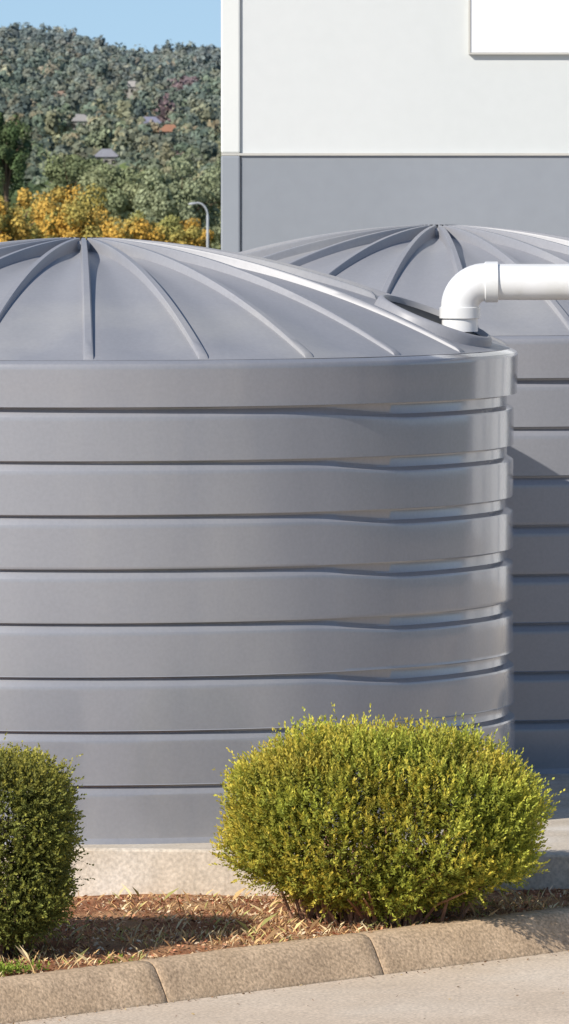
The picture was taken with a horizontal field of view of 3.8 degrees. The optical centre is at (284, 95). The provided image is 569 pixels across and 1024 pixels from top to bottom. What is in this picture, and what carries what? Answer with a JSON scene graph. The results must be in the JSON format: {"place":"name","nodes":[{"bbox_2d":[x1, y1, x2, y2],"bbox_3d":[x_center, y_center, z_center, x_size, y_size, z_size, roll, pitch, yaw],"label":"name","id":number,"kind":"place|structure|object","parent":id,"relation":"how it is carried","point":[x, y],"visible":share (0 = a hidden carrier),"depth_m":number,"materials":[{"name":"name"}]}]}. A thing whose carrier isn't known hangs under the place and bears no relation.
{"place":"outdoors","nodes":[
{"label":"outdoors","id":0,"kind":"place"},
{"bbox_2d":[0,0,220,52],"label":"sky","id":1,"kind":"structure","parent":0,"point":[149,23],"materials":[{"name":"blue"}]},
{"bbox_2d":[144,117,161,122],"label":"hip roof","id":2,"kind":"structure","parent":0,"point":[155,119],"depth_m":2148.53,"materials":[{"name":"tile"}]},
{"bbox_2d":[157,124,175,131],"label":"hip roof","id":3,"kind":"structure","parent":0,"point":[167,128],"depth_m":2038.04,"materials":[{"name":"tile"}]},
{"bbox_2d":[0,885,568,976],"bbox_3d":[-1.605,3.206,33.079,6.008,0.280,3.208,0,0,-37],"label":"bark mulch","id":4,"kind":"object","parent":0,"point":[147,917],"visible":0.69,"depth_m":32.97,"materials":[{"name":"brown plant"}]},
{"bbox_2d":[0,733,94,960],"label":"clipped hedge","id":5,"kind":"object","parent":4,"relation":"on","point":[39,826],"visible":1,"depth_m":32.02,"materials":[{"name":"green plant"}]},
{"bbox_2d":[0,951,133,976],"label":"green weeds","id":6,"kind":"object","parent":4,"relation":"on","point":[9,967],"visible":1,"depth_m":31.68,"materials":[{"name":"green plant"}]},
{"bbox_2d":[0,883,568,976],"bbox_3d":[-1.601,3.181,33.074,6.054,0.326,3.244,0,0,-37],"label":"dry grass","id":7,"kind":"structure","parent":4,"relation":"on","point":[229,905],"depth_m":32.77,"materials":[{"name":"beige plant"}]},
{"bbox_2d":[1,773,568,896],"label":"concrete slab","id":8,"kind":"structure","parent":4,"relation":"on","point":[155,868],"depth_m":34.01,"materials":[{"name":"beige concrete"}]},
{"bbox_2d":[0,237,517,844],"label":"water tank","id":9,"kind":"object","parent":8,"relation":"on","point":[246,501],"visible":0.94,"depth_m":34.41,"materials":[{"name":"grey plastic"}]},
{"bbox_2d":[439,262,568,331],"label":"pvc inlet pipe","id":10,"kind":"object","parent":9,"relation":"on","point":[468,290],"visible":1,"depth_m":35.54,"materials":[{"name":"plastic"}]},
{"bbox_2d":[238,225,568,773],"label":"water tank","id":11,"kind":"object","parent":8,"relation":"on","point":[424,264],"visible":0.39,"depth_m":37.79,"materials":[{"name":"grey plastic"}]},
{"bbox_2d":[3,906,568,1023],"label":"leaf litter","id":12,"kind":"object","parent":4,"relation":"on","point":[301,984],"visible":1,"depth_m":32.06,"materials":[{"name":"brown plant"}]},
{"bbox_2d":[208,702,564,927],"bbox_3d":[0.388,2.752,32.992,1.356,0.850,1.169,0,0,0],"label":"round shrub","id":13,"kind":"object","parent":4,"relation":"on","point":[271,789],"visible":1,"depth_m":32.67,"materials":[{"name":"green plant"}]},
{"bbox_2d":[7,951,568,1023],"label":"road","id":14,"kind":"structure","parent":0,"point":[539,983],"depth_m":31.54,"materials":[{"name":"concrete"}]},
{"bbox_2d":[0,906,568,1023],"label":"kerb","id":15,"kind":"structure","parent":14,"relation":"on","point":[120,985],"depth_m":32.10,"materials":[{"name":"concrete"}]},
{"bbox_3d":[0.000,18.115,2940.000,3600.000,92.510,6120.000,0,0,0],"label":"ground","id":16,"kind":"structure","parent":0,"visible":0},
{"bbox_2d":[0,112,32,209],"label":"gum tree","id":17,"kind":"object","parent":16,"relation":"on","point":[12,152],"visible":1,"depth_m":799.45,"materials":[{"name":"green plant"}]},
{"bbox_2d":[0,187,40,241],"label":"golden wattle tree","id":18,"kind":"object","parent":16,"relation":"on","point":[16,227],"visible":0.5,"depth_m":519.23,"materials":[{"name":"yellow plant"}]},
{"bbox_2d":[10,195,66,237],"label":"golden wattle tree","id":19,"kind":"object","parent":16,"relation":"on","point":[23,210],"visible":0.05,"depth_m":578.67,"materials":[{"name":"yellow plant"}]},
{"bbox_2d":[30,183,111,238],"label":"golden wattle tree","id":20,"kind":"object","parent":16,"relation":"on","point":[50,220],"visible":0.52,"depth_m":559.37,"materials":[{"name":"yellow plant"}]},
{"bbox_2d":[40,151,105,229],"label":"gum tree","id":21,"kind":"object","parent":16,"relation":"on","point":[73,166],"visible":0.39,"depth_m":819.26,"materials":[{"name":"green plant"}]},
{"bbox_2d":[73,121,89,135],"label":"walls","id":22,"kind":"structure","parent":16,"relation":"on","point":[75,122],"depth_m":2077.00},
{"bbox_2d":[71,114,86,120],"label":"hip roof","id":23,"kind":"structure","parent":22,"relation":"on","point":[80,117],"depth_m":2078.08,"materials":[{"name":"tile"}]},
{"bbox_2d":[95,157,115,168],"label":"walls","id":24,"kind":"structure","parent":16,"relation":"on","point":[109,158],"depth_m":1847.00,"materials":[{"name":"beige paint"}]},
{"bbox_2d":[94,149,118,156],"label":"hip roof","id":25,"kind":"structure","parent":24,"relation":"on","point":[106,153],"depth_m":1847.97,"materials":[{"name":"metal"}]},
{"bbox_2d":[0,22,220,248],"bbox_3d":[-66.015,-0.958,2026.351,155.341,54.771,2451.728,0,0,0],"label":"distant trees","id":26,"kind":"object","parent":16,"relation":"on","point":[179,88],"visible":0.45,"depth_m":2207.09,"materials":[{"name":"green plant"}]},
{"bbox_2d":[96,215,131,238],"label":"golden wattle tree","id":27,"kind":"object","parent":16,"relation":"on","point":[112,228],"visible":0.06,"depth_m":500.15,"materials":[{"name":"yellow plant"}]},
{"bbox_2d":[75,161,161,232],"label":"gum tree","id":28,"kind":"object","parent":16,"relation":"on","point":[125,185],"visible":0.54,"depth_m":758.01,"materials":[{"name":"green plant"}]},
{"bbox_2d":[124,87,138,98],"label":"walls","id":29,"kind":"structure","parent":16,"relation":"on","point":[129,93],"depth_m":2447.00,"materials":[{"name":"beige paint"}]},
{"bbox_2d":[128,81,137,86],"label":"hip roof","id":30,"kind":"structure","parent":29,"relation":"on","point":[132,83],"depth_m":2448.51,"materials":[{"name":"tile"}]},
{"bbox_2d":[118,209,170,241],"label":"golden wattle tree","id":31,"kind":"object","parent":16,"relation":"on","point":[135,228],"visible":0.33,"depth_m":538.96,"materials":[{"name":"yellow plant"}]},
{"bbox_2d":[128,152,220,245],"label":"gum tree","id":32,"kind":"object","parent":16,"relation":"on","point":[159,199],"visible":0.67,"depth_m":698.43,"materials":[{"name":"green plant"}]},
{"bbox_2d":[154,214,216,246],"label":"golden wattle tree","id":33,"kind":"object","parent":16,"relation":"on","point":[188,234],"visible":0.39,"depth_m":559.45,"materials":[{"name":"yellow plant"}]},
{"bbox_2d":[189,202,208,247],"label":"street lamp","id":34,"kind":"object","parent":16,"relation":"on","point":[207,225],"visible":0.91,"depth_m":299.96,"materials":[{"name":"metal"}]},
{"bbox_2d":[194,157,220,249],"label":"gum tree","id":35,"kind":"object","parent":16,"relation":"on","point":[217,231],"visible":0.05,"depth_m":718.12,"materials":[{"name":"green plant"}]},
{"bbox_2d":[221,156,239,252],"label":"corner pier","id":36,"kind":"structure","parent":16,"relation":"on","point":[230,203],"depth_m":49.97,"materials":[{"name":"grey paint"}]},
{"bbox_2d":[221,0,239,152],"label":"corner pier","id":37,"kind":"structure","parent":36,"relation":"on","point":[230,76],"depth_m":49.98,"materials":[{"name":"paint"}]},
{"bbox_2d":[240,0,241,251],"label":"panel joint","id":38,"kind":"object","parent":37,"relation":"attached to","point":[240,125],"depth_m":50.00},
{"bbox_2d":[242,156,568,250],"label":"wall","id":39,"kind":"structure","parent":16,"relation":"on","point":[286,198],"depth_m":49.99,"materials":[{"name":"grey paint"}]},
{"bbox_2d":[221,153,568,155],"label":"string course","id":40,"kind":"object","parent":39,"relation":"on","point":[394,154],"visible":0.8,"depth_m":49.97,"materials":[{"name":"paint"}]},
{"bbox_2d":[242,0,568,152],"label":"wall","id":41,"kind":"structure","parent":39,"relation":"on","point":[366,76],"depth_m":50.00,"materials":[{"name":"paint"}]},
{"bbox_2d":[468,0,568,53],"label":"sign frame","id":42,"kind":"object","parent":41,"relation":"attached to","point":[469,26],"visible":1,"depth_m":49.96,"materials":[{"name":"white metal"}]},
{"bbox_2d":[471,0,568,51],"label":"sign panel","id":43,"kind":"object","parent":42,"relation":"attached to","point":[519,25],"visible":1,"depth_m":49.97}
]}

